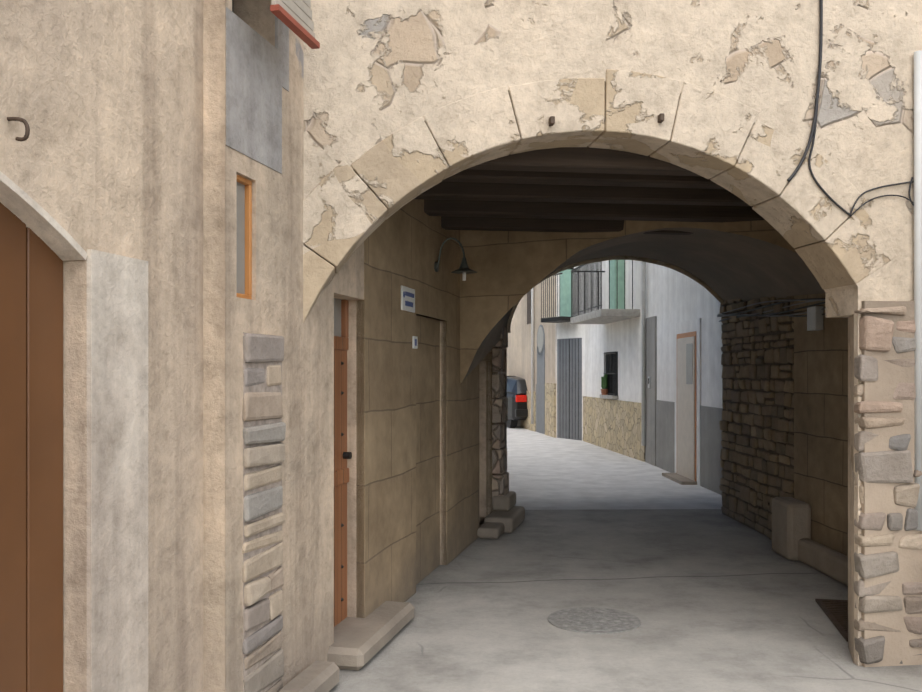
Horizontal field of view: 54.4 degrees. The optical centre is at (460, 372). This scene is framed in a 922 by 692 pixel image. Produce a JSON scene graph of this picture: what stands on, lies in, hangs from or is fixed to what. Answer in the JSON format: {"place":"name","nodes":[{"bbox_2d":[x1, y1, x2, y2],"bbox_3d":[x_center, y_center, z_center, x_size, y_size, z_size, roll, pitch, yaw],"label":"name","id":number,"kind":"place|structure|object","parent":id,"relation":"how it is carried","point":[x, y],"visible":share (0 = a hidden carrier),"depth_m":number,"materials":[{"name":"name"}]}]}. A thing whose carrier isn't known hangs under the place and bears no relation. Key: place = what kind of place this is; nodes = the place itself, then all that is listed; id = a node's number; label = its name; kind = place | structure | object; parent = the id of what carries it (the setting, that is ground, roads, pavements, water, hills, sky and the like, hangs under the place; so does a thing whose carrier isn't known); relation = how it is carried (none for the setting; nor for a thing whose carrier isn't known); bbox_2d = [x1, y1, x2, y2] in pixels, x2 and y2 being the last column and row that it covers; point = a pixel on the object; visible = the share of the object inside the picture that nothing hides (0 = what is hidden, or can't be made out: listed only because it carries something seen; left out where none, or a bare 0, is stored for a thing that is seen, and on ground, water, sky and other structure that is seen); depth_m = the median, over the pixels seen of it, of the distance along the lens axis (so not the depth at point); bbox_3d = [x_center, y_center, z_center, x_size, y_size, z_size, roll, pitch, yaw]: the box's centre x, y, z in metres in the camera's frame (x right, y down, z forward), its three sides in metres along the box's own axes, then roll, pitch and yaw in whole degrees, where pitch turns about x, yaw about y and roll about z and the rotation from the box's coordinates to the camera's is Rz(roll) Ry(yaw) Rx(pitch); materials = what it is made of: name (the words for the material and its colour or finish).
{"place":"outdoors","nodes":[
{"label":"outdoors","id":0,"kind":"place"},
{"bbox_2d":[536,384,536,431],"bbox_3d":[2.138,0.976,23.945,0.011,1.300,1.300,0,0,-8],"label":"grey house base","id":1,"kind":"object","parent":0,"point":[536,407],"visible":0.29,"depth_m":24.47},
{"bbox_2d":[545,383,555,437],"bbox_3d":[2.272,0.951,22.802,0.050,1.350,1.000,0,0,-8],"label":"stone wall base","id":2,"kind":"object","parent":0,"point":[550,409],"visible":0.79,"depth_m":22.68,"materials":[{"name":"stone"}]},
{"bbox_2d":[414,182,749,205],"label":"ceiling beam","id":3,"kind":"structure","parent":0,"point":[471,191],"depth_m":6.46,"materials":[{"name":"wood"}]},
{"bbox_2d":[442,169,724,188],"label":"ceiling beam","id":4,"kind":"structure","parent":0,"point":[558,178],"depth_m":5.99,"materials":[{"name":"wood"}]},
{"bbox_2d":[468,146,699,175],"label":"ceiling beam","id":5,"kind":"structure","parent":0,"point":[587,159],"depth_m":5.14,"materials":[{"name":"wood"}]},
{"bbox_2d":[507,426,722,509],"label":"street paving","id":6,"kind":"structure","parent":0,"point":[546,472],"depth_m":13.45,"materials":[{"name":"concrete"}]},
{"bbox_2d":[507,393,526,419],"bbox_3d":[1.830,0.991,27.593,1.740,0.830,4.020,0,0,-14],"label":"car body","id":7,"kind":"object","parent":6,"relation":"on","point":[513,404],"visible":0.1,"depth_m":25.63,"materials":[{"name":"metal"}]},
{"bbox_2d":[507,420,517,427],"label":"car wheels","id":8,"kind":"object","parent":7,"relation":"attached to","point":[511,423],"visible":0.12,"depth_m":25.96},
{"bbox_2d":[507,377,527,393],"bbox_3d":[1.939,0.375,27.166,1.609,0.496,3.000,0,0,-14],"label":"car rear window","id":9,"kind":"structure","parent":7,"relation":"on","point":[516,385],"depth_m":25.91,"materials":[{"name":"glass"}]},
{"bbox_2d":[515,409,527,416],"bbox_3d":[2.336,1.075,25.616,1.640,0.380,0.140,0,0,-14],"label":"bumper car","id":10,"kind":"object","parent":7,"relation":"attached to","point":[521,412],"visible":0.19,"depth_m":25.39,"materials":[{"name":"plastic"}]},
{"bbox_2d":[516,395,526,401],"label":"car tail lights","id":11,"kind":"object","parent":7,"relation":"attached to","point":[521,398],"visible":0.48,"depth_m":25.45},
{"bbox_2d":[522,275,555,390],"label":"house","id":12,"kind":"structure","parent":6,"relation":"on","point":[550,350],"depth_m":24.27,"materials":[{"name":"beige paint"}]},
{"bbox_2d":[520,391,535,430],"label":"building wall","id":13,"kind":"structure","parent":12,"relation":"attached to","point":[526,424],"depth_m":25.23,"materials":[{"name":"paint"}]},
{"bbox_2d":[527,290,530,323],"bbox_3d":[1.944,-2.025,25.331,0.021,1.300,0.700,0,0,-8],"label":"house window","id":14,"kind":"structure","parent":12,"relation":"in","point":[529,307],"depth_m":25.32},
{"bbox_2d":[531,287,533,423],"bbox_3d":[1.976,-2.575,24.730,0.076,8.000,0.080,0,0,-8],"label":"white downpipe","id":15,"kind":"object","parent":12,"relation":"attached to","point":[532,355],"visible":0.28,"depth_m":24.70,"materials":[{"name":"plastic"}]},
{"bbox_2d":[537,345,544,433],"bbox_3d":[2.133,0.451,23.944,0.021,2.350,0.900,0,0,-8],"label":"house door","id":16,"kind":"structure","parent":12,"relation":"attached to","point":[540,395],"depth_m":23.82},
{"bbox_2d":[537,325,544,357],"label":"trim","id":17,"kind":"structure","parent":12,"relation":"attached to","point":[540,356],"depth_m":23.70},
{"bbox_2d":[537,327,542,352],"bbox_3d":[2.123,-0.875,23.943,0.010,0.700,0.700,0,0,-8],"label":"road sign","id":18,"kind":"object","parent":17,"relation":"in","point":[540,339],"visible":0.79,"depth_m":23.92,"materials":[{"name":"metal"}]},
{"bbox_2d":[556,266,584,440],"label":"house","id":19,"kind":"structure","parent":6,"relation":"on","point":[565,330],"depth_m":21.60,"materials":[{"name":"white paint"}]},
{"bbox_2d":[541,273,570,322],"bbox_3d":[2.388,-1.790,21.714,0.510,1.130,0.920,0,0,-27],"label":"balcony rail","id":20,"kind":"object","parent":19,"relation":"attached to","point":[557,319],"visible":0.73,"depth_m":21.59,"materials":[{"name":"metal"}]},
{"bbox_2d":[559,270,570,316],"bbox_3d":[2.559,-2.150,21.904,0.030,1.650,0.500,0,0,-28],"label":"shutter","id":21,"kind":"object","parent":19,"relation":"attached to","point":[565,293],"visible":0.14,"depth_m":21.89,"materials":[{"name":"wood"}]},
{"bbox_2d":[557,338,581,440],"bbox_3d":[2.632,0.401,21.790,0.005,2.450,1.050,0,0,-28],"label":"garage door","id":22,"kind":"structure","parent":19,"relation":"attached to","point":[562,388],"depth_m":21.82,"materials":[{"name":"metal"}]},
{"bbox_2d":[569,338,578,439],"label":"garage door ribs","id":23,"kind":"object","parent":22,"relation":"attached to","point":[578,388],"visible":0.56,"depth_m":21.43,"materials":[{"name":"metal"}]},
{"bbox_2d":[662,473,696,484],"bbox_3d":[3.293,1.601,13.499,0.250,0.050,1.150,0,0,-1],"label":"house step","id":24,"kind":"object","parent":6,"relation":"on","point":[679,478],"visible":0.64,"depth_m":13.30,"materials":[{"name":"stone"}]},
{"bbox_3d":[-1.124,0.325,17.211,0.500,2.600,13.588,0,0,-10],"label":"house","id":25,"kind":"object","parent":6,"relation":"on","visible":0},
{"bbox_2d":[498,347,506,471],"bbox_3d":[0.434,0.025,10.178,0.012,3.200,0.810,0,0,-10],"label":"pier return","id":26,"kind":"object","parent":25,"relation":"attached to","point":[505,372],"visible":0.1,"depth_m":9.79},
{"bbox_2d":[329,509,921,691],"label":"ground","id":27,"kind":"structure","parent":0,"point":[707,624],"depth_m":5.94,"materials":[{"name":"concrete"}]},
{"bbox_2d":[0,0,202,691],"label":"garage wall","id":28,"kind":"structure","parent":27,"relation":"on","point":[103,99],"depth_m":3.30,"materials":[{"name":"paint"}]},
{"bbox_2d":[7,117,29,140],"bbox_3d":[-1.308,-0.720,2.651,0.073,0.075,0.012,0,0,13],"label":"iron hook","id":29,"kind":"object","parent":28,"relation":"attached to","point":[27,129],"depth_m":2.64,"materials":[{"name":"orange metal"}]},
{"bbox_2d":[0,202,62,691],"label":"garage door","id":30,"kind":"structure","parent":28,"relation":"in","point":[31,460],"depth_m":2.88,"materials":[{"name":"wood"}]},
{"bbox_2d":[0,171,87,260],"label":"door arch trim","id":31,"kind":"structure","parent":28,"relation":"attached to","point":[47,228],"depth_m":2.83,"materials":[{"name":"stone"}]},
{"bbox_2d":[87,249,147,691],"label":"door jamb","id":32,"kind":"object","parent":28,"relation":"attached to","point":[117,473],"visible":0.89,"depth_m":3.16,"materials":[{"name":"white paint"}]},
{"bbox_2d":[278,661,338,691],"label":"stone step","id":33,"kind":"object","parent":27,"relation":"on","point":[318,676],"visible":1,"depth_m":4.44,"materials":[{"name":"stone"}]},
{"bbox_2d":[225,0,490,691],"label":"wall","id":34,"kind":"structure","parent":27,"relation":"on","point":[274,306],"depth_m":4.47,"materials":[{"name":"paint"}]},
{"bbox_2d":[203,0,225,691],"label":"wall pilaster","id":35,"kind":"object","parent":34,"relation":"attached to","point":[214,346],"depth_m":3.77,"materials":[{"name":"paint"}]},
{"bbox_2d":[237,175,251,299],"bbox_3d":[-0.984,-0.595,3.961,0.040,0.540,0.190,0,0,13],"label":"window frame","id":36,"kind":"object","parent":34,"relation":"attached to","point":[247,183],"visible":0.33,"depth_m":4.03,"materials":[{"name":"wood"}]},
{"bbox_2d":[237,182,244,293],"bbox_3d":[-0.994,-0.595,3.963,0.010,0.496,0.146,0,0,13],"label":"window pane","id":37,"kind":"object","parent":36,"relation":"attached to","point":[240,238],"visible":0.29,"depth_m":3.99,"materials":[{"name":"glass"}]},
{"bbox_2d":[226,7,281,173],"bbox_3d":[-0.929,-1.244,4.038,0.015,0.580,0.556,0,0,13],"label":"cement patch","id":38,"kind":"object","parent":34,"relation":"attached to","point":[253,109],"visible":0.86,"depth_m":4.00,"materials":[{"name":"concrete"}]},
{"bbox_2d":[243,332,281,691],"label":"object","id":39,"kind":"object","parent":34,"relation":"attached to","point":[263,387],"visible":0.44,"depth_m":4.07,"materials":[{"name":"stone"}]},
{"bbox_2d":[242,333,285,691],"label":"wall stones","id":40,"kind":"object","parent":34,"relation":"attached to","point":[259,348],"visible":0.85,"depth_m":4.08,"materials":[{"name":"stone"}]},
{"bbox_2d":[275,16,288,90],"bbox_3d":[-0.863,-2.374,4.323,0.015,2.000,0.130,0,0,13],"label":"cement patch","id":41,"kind":"object","parent":34,"relation":"attached to","point":[281,37],"visible":0.6,"depth_m":4.31,"materials":[{"name":"concrete"}]},
{"bbox_2d":[271,0,314,37],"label":"window shutter","id":42,"kind":"object","parent":34,"relation":"attached to","point":[299,12],"visible":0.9,"depth_m":4.08,"materials":[{"name":"wood"}]},
{"bbox_2d":[270,4,319,48],"bbox_3d":[-0.737,-1.542,4.012,0.040,0.025,0.460,0,0,13],"label":"persiana edge","id":43,"kind":"object","parent":34,"relation":"attached to","point":[285,17],"visible":0.93,"depth_m":3.97,"materials":[{"name":"wood"}]},
{"bbox_2d":[334,350,346,626],"bbox_3d":[-0.777,0.685,5.271,0.040,1.640,0.515,0,0,13],"label":"passage door","id":44,"kind":"structure","parent":34,"relation":"attached to","point":[340,494],"depth_m":5.40,"materials":[{"name":"brown wood"}]},
{"bbox_2d":[341,362,351,600],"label":"door studs","id":45,"kind":"object","parent":44,"relation":"attached to","point":[347,455],"visible":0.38,"depth_m":5.43,"materials":[{"name":"metal"}]},
{"bbox_2d":[334,300,348,486],"bbox_3d":[-0.775,0.116,5.270,0.065,1.120,0.515,0,0,13],"label":"wooden door","id":46,"kind":"structure","parent":34,"relation":"attached to","point":[341,476],"depth_m":5.47,"materials":[{"name":"wood"}]},
{"bbox_2d":[334,298,340,336],"bbox_3d":[-0.787,-0.330,5.273,0.020,0.230,0.415,0,0,13],"label":"transom window","id":47,"kind":"structure","parent":46,"relation":"in","point":[337,317],"depth_m":5.41,"materials":[{"name":"glass"}]},
{"bbox_2d":[356,199,497,617],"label":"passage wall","id":48,"kind":"structure","parent":34,"relation":"attached to","point":[402,245],"depth_m":6.30,"materials":[{"name":"stone"}]},
{"bbox_2d":[401,285,414,312],"bbox_3d":[-0.377,-0.519,6.388,0.014,0.170,0.322,0,0,13],"label":"street sign","id":49,"kind":"object","parent":48,"relation":"attached to","point":[407,298],"visible":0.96,"depth_m":6.35,"materials":[{"name":"metal"}]},
{"bbox_2d":[403,291,413,306],"bbox_3d":[-0.371,-0.519,6.379,0.006,0.100,0.282,0,0,12],"label":"sign lettering","id":50,"kind":"object","parent":49,"relation":"attached to","point":[408,303],"visible":1,"depth_m":6.37},
{"bbox_2d":[412,336,417,348],"bbox_3d":[-0.337,-0.220,6.572,0.010,0.090,0.110,0,0,13],"label":"number plate","id":51,"kind":"object","parent":48,"relation":"attached to","point":[413,342],"visible":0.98,"depth_m":6.54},
{"bbox_2d":[438,237,464,265],"bbox_3d":[-0.082,-0.959,7.145,0.236,0.234,0.017,0,0,13],"label":"lamp bracket","id":52,"kind":"object","parent":48,"relation":"attached to","point":[455,239],"depth_m":7.14,"materials":[{"name":"metal"}]},
{"bbox_2d":[416,316,439,584],"bbox_3d":[-0.301,0.595,7.103,0.033,2.062,0.964,0,0,13],"label":"door","id":53,"kind":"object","parent":34,"relation":"attached to","point":[428,452],"visible":0.57,"depth_m":7.17,"materials":[{"name":"wood"}]},
{"bbox_2d":[434,258,476,273],"bbox_3d":[-0.039,-0.852,7.135,0.341,0.115,0.210,0,0,13],"label":"wall lamp","id":54,"kind":"object","parent":34,"relation":"attached to","point":[463,267],"depth_m":7.10,"materials":[{"name":"metal"}]},
{"bbox_2d":[462,272,465,280],"bbox_3d":[0.025,-0.764,7.121,0.027,0.070,0.028,0,0,13],"label":"light bulb","id":55,"kind":"object","parent":54,"relation":"attached to","point":[463,276],"depth_m":7.11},
{"bbox_2d":[327,601,413,670],"bbox_3d":[-0.587,1.565,5.407,0.350,0.120,1.065,0,0,13],"label":"door threshold","id":56,"kind":"object","parent":27,"relation":"on","point":[358,644],"depth_m":5.21,"materials":[{"name":"stone"}]},
{"bbox_2d":[477,491,524,538],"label":"stone steps","id":57,"kind":"structure","parent":27,"relation":"on","point":[506,515],"depth_m":9.18,"materials":[{"name":"stone"}]},
{"bbox_2d":[492,321,508,511],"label":"pier stones","id":58,"kind":"object","parent":57,"relation":"on","point":[500,481],"visible":0.67,"depth_m":9.50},
{"bbox_2d":[507,299,521,377],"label":"house","id":59,"kind":"structure","parent":27,"relation":"on","point":[514,357],"depth_m":27.08,"materials":[{"name":"beige paint"}]},
{"bbox_2d":[548,607,639,633],"bbox_3d":[0.870,1.619,5.869,0.600,0.014,0.600,0,0,-1],"label":"manhole cover","id":60,"kind":"object","parent":27,"relation":"on","point":[591,620],"visible":1,"depth_m":5.83,"materials":[{"name":"metal"}]},
{"bbox_2d":[429,573,786,583],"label":"floor joint lines","id":61,"kind":"object","parent":27,"relation":"on","point":[599,579],"visible":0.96,"depth_m":7.02,"materials":[{"name":"concrete"}]},
{"bbox_2d":[304,0,921,665],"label":"arch wall","id":62,"kind":"structure","parent":27,"relation":"on","point":[376,72],"depth_m":4.84,"materials":[{"name":"paint"}]},
{"bbox_2d":[303,69,896,322],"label":"arch voussoirs","id":63,"kind":"object","parent":62,"relation":"attached to","point":[727,143],"visible":0.67,"depth_m":4.80,"materials":[{"name":"stone"}]},
{"bbox_2d":[549,116,554,125],"bbox_3d":[0.477,-1.322,4.716,0.024,0.040,0.050,0,0,-7],"label":"wall bolt","id":64,"kind":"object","parent":63,"relation":"attached to","point":[551,120],"depth_m":4.69,"materials":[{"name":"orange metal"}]},
{"bbox_2d":[658,113,663,122],"bbox_3d":[1.069,-1.359,4.794,0.024,0.040,0.050,0,0,-7],"label":"wall bolt","id":65,"kind":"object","parent":63,"relation":"attached to","point":[660,117],"depth_m":4.77,"materials":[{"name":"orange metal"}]},
{"bbox_2d":[808,110,850,215],"bbox_3d":[2.028,-1.189,4.930,0.250,0.654,0.012,0,0,-7],"label":"cable","id":66,"kind":"object","parent":63,"relation":"attached to","point":[821,188],"visible":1,"depth_m":4.92,"materials":[{"name":"rubber"}]},
{"bbox_2d":[717,299,824,314],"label":"wall cables","id":67,"kind":"object","parent":62,"relation":"attached to","point":[775,301],"depth_m":8.39,"materials":[{"name":"rubber"}]},
{"bbox_2d":[717,308,824,316],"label":"wall cables","id":68,"kind":"object","parent":62,"relation":"attached to","point":[776,315],"depth_m":8.42,"materials":[{"name":"rubber"}]},
{"bbox_2d":[719,302,824,315],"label":"wall cables","id":69,"kind":"object","parent":62,"relation":"attached to","point":[777,312],"depth_m":8.40,"materials":[{"name":"rubber"}]},
{"bbox_2d":[719,313,824,321],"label":"wall cables","id":70,"kind":"object","parent":62,"relation":"attached to","point":[788,316],"depth_m":8.12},
{"bbox_2d":[746,301,813,314],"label":"wall cables","id":71,"kind":"object","parent":62,"relation":"attached to","point":[782,307],"depth_m":8.26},
{"bbox_2d":[787,0,822,181],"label":"cable","id":72,"kind":"object","parent":62,"relation":"attached to","point":[789,179],"visible":0.98,"depth_m":4.91,"materials":[{"name":"rubber"}]},
{"bbox_2d":[850,181,913,213],"bbox_3d":[2.344,-0.972,4.971,0.402,0.199,0.010,0,0,-7],"label":"cable","id":73,"kind":"object","parent":62,"relation":"attached to","point":[857,199],"visible":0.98,"depth_m":4.96,"materials":[{"name":"rubber"}]},
{"bbox_2d":[850,195,913,216],"bbox_3d":[2.351,-0.922,4.972,0.415,0.131,0.008,0,0,-7],"label":"cable","id":74,"kind":"object","parent":62,"relation":"attached to","point":[879,197],"visible":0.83,"depth_m":4.96,"materials":[{"name":"rubber"}]},
{"bbox_2d":[853,306,921,663],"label":"wall stones","id":75,"kind":"object","parent":62,"relation":"attached to","point":[894,465],"visible":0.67,"depth_m":4.94,"materials":[{"name":"stone"}]},
{"bbox_2d":[861,301,921,666],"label":"pier mortar","id":76,"kind":"object","parent":62,"relation":"attached to","point":[879,497],"visible":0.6,"depth_m":4.96,"materials":[{"name":"concrete"}]},
{"bbox_2d":[908,177,913,205],"bbox_3d":[2.526,-0.995,4.995,0.069,0.189,0.010,0,0,-7],"label":"cable","id":77,"kind":"object","parent":62,"relation":"attached to","point":[912,203],"visible":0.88,"depth_m":4.99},
{"bbox_2d":[914,50,921,530],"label":"drainpipe","id":78,"kind":"object","parent":62,"relation":"attached to","point":[918,226],"visible":0.86,"depth_m":4.96,"materials":[{"name":"grey plastic"}]},
{"bbox_2d":[585,260,646,402],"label":"house","id":79,"kind":"structure","parent":27,"relation":"on","point":[623,338],"depth_m":18.03,"materials":[{"name":"white paint"}]},
{"bbox_2d":[567,260,632,316],"bbox_3d":[2.765,-1.794,17.935,0.900,1.240,2.707,0,0,-5],"label":"balcony rail","id":80,"kind":"object","parent":79,"relation":"attached to","point":[576,291],"visible":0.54,"depth_m":17.70,"materials":[{"name":"metal"}]},
{"bbox_2d":[601,389,607,394],"bbox_3d":[3.047,0.415,18.966,0.171,0.120,0.180,0,0,-5],"label":"plant pot","id":81,"kind":"object","parent":79,"relation":"on","point":[604,391],"visible":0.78,"depth_m":18.90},
{"bbox_2d":[601,374,607,388],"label":"plant leaves","id":82,"kind":"object","parent":79,"relation":"attached to","point":[604,381],"visible":1,"depth_m":18.88,"materials":[{"name":"plant"}]},
{"bbox_2d":[570,309,639,323],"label":"balcony slab","id":83,"kind":"structure","parent":79,"relation":"attached to","point":[603,316],"depth_m":16.97,"materials":[{"name":"concrete"}]},
{"bbox_2d":[603,351,615,395],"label":"house window bars","id":84,"kind":"object","parent":79,"relation":"attached to","point":[609,373],"visible":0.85,"depth_m":18.61,"materials":[{"name":"metal"}]},
{"bbox_2d":[600,394,618,398],"bbox_3d":[3.088,0.510,18.718,0.120,0.070,1.102,0,0,-5],"label":"window sill","id":85,"kind":"structure","parent":79,"relation":"attached to","point":[609,396],"depth_m":18.43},
{"bbox_2d":[610,260,611,308],"bbox_3d":[3.146,-2.209,18.548,0.026,2.030,0.550,0,0,-5],"label":"window shutter","id":86,"kind":"object","parent":79,"relation":"attached to","point":[610,284],"depth_m":18.66,"materials":[{"name":"wood"}]},
{"bbox_2d":[606,351,617,395],"bbox_3d":[3.146,0.025,18.723,0.006,0.900,1.002,0,0,-5],"label":"window","id":87,"kind":"structure","parent":79,"relation":"attached to","point":[613,372],"depth_m":18.48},
{"bbox_2d":[583,396,644,461],"bbox_3d":[3.123,1.095,18.721,0.050,1.060,5.012,0,0,-5],"label":"stone wall base","id":88,"kind":"object","parent":79,"relation":"attached to","point":[612,425],"visible":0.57,"depth_m":18.30,"materials":[{"name":"stone"}]},
{"bbox_2d":[612,260,623,308],"bbox_3d":[3.125,-2.209,17.809,0.196,2.030,0.220,0,0,-5],"label":"balcony shutter","id":89,"kind":"object","parent":79,"relation":"attached to","point":[620,284],"visible":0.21,"depth_m":17.70,"materials":[{"name":"wood"}]},
{"bbox_2d":[647,262,722,407],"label":"house","id":90,"kind":"structure","parent":27,"relation":"on","point":[674,297],"depth_m":13.98,"materials":[{"name":"white paint"}]},
{"bbox_2d":[641,261,645,445],"bbox_3d":[3.295,-2.675,16.165,0.076,8.000,0.080,0,0,-1],"label":"white downpipe","id":91,"kind":"object","parent":90,"relation":"attached to","point":[643,353],"visible":0.34,"depth_m":16.14,"materials":[{"name":"metal"}]},
{"bbox_2d":[645,316,656,465],"bbox_3d":[3.357,0.326,15.851,0.030,2.600,0.750,0,0,-1],"label":"door","id":92,"kind":"structure","parent":90,"relation":"attached to","point":[651,372],"depth_m":15.73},
{"bbox_2d":[677,331,695,480],"bbox_3d":[3.403,0.515,13.501,0.030,2.220,1.070,0,0,-1],"label":"door frame","id":93,"kind":"object","parent":90,"relation":"attached to","point":[688,334],"visible":0.14,"depth_m":12.99,"materials":[{"name":"wood"}]},
{"bbox_2d":[677,336,694,480],"bbox_3d":[3.390,0.535,13.501,0.035,2.120,0.950,0,0,-1],"label":"house door","id":94,"kind":"structure","parent":93,"relation":"in","point":[685,430],"depth_m":13.43,"materials":[{"name":"wood"}]},
{"bbox_2d":[675,318,700,485],"bbox_3d":[3.407,0.425,13.501,0.023,2.400,1.390,0,0,-1],"label":"door frame","id":95,"kind":"object","parent":90,"relation":"attached to","point":[693,325],"visible":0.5,"depth_m":12.97,"materials":[{"name":"paint"}]},
{"bbox_2d":[656,400,722,494],"bbox_3d":[3.416,1.050,13.301,0.012,1.150,5.850,0,0,-1],"label":"wall base panel","id":96,"kind":"object","parent":90,"relation":"attached to","point":[711,469],"depth_m":12.70,"materials":[{"name":"paint"}]},
{"bbox_2d":[772,497,847,585],"bbox_3d":[2.935,1.375,6.678,0.210,0.500,2.920,0,0,-1],"label":"stone bench","id":97,"kind":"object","parent":27,"relation":"on","point":[791,530],"depth_m":7.70,"materials":[{"name":"stone"}]},
{"bbox_2d":[794,293,847,555],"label":"ashlar wall","id":98,"kind":"structure","parent":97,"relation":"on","point":[821,422],"depth_m":7.50,"materials":[{"name":"stone"}]},
{"bbox_2d":[807,306,822,330],"bbox_3d":[2.991,-0.455,7.569,0.070,0.200,0.180,0,0,-1],"label":"junction box","id":99,"kind":"object","parent":98,"relation":"attached to","point":[814,318],"visible":1,"depth_m":7.50,"materials":[{"name":"grey plastic"}]},
{"bbox_2d":[815,599,847,641],"bbox_3d":[2.659,1.617,5.843,0.480,0.016,0.990,0,0,11],"label":"drain grate","id":100,"kind":"object","parent":27,"relation":"on","point":[836,612],"visible":0.35,"depth_m":6.03,"materials":[{"name":"black metal"}]},
{"bbox_2d":[460,220,796,383],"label":"inner arch","id":101,"kind":"structure","parent":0,"point":[511,268],"depth_m":7.88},
{"bbox_2d":[507,256,722,332],"bbox_3d":[1.750,-0.873,9.988,2.578,0.886,0.060,0,0,-10],"label":"arch edge","id":102,"kind":"object","parent":101,"relation":"attached to","point":[704,285],"visible":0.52,"depth_m":9.98,"materials":[{"name":"stone"}]},
{"bbox_2d":[719,296,793,539],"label":"rubble wall","id":103,"kind":"structure","parent":0,"point":[762,390],"depth_m":9.16,"materials":[{"name":"stone"}]},
{"bbox_2d":[717,298,824,315],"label":"wall cables","id":104,"kind":"object","parent":103,"relation":"attached to","point":[769,305],"depth_m":8.73,"materials":[{"name":"rubber"}]},
{"bbox_3d":[0.951,-4.455,8.506,6.500,5.840,6.659,0,0,-7],"label":"upper storey mass","id":105,"kind":"object","parent":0,"visible":0},
{"bbox_2d":[464,227,824,378],"bbox_3d":[1.510,-0.595,8.569,3.058,1.407,3.248,0,0,-1],"label":"arch vault","id":106,"kind":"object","parent":105,"relation":"attached to","point":[726,265],"depth_m":8.39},
{"bbox_3d":[0.924,-1.505,6.788,7.000,0.060,3.258,0,0,-7],"label":"ceiling","id":107,"kind":"object","parent":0,"visible":0},
{"bbox_2d":[441,216,692,234],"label":"ceiling beam","id":108,"kind":"structure","parent":107,"relation":"attached to","point":[519,224],"depth_m":7.47,"materials":[{"name":"brown wood"}]},
{"bbox_2d":[424,200,764,222],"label":"ceiling beam","id":109,"kind":"structure","parent":107,"relation":"attached to","point":[586,211],"depth_m":7.02,"materials":[{"name":"brown wood"}]}
]}

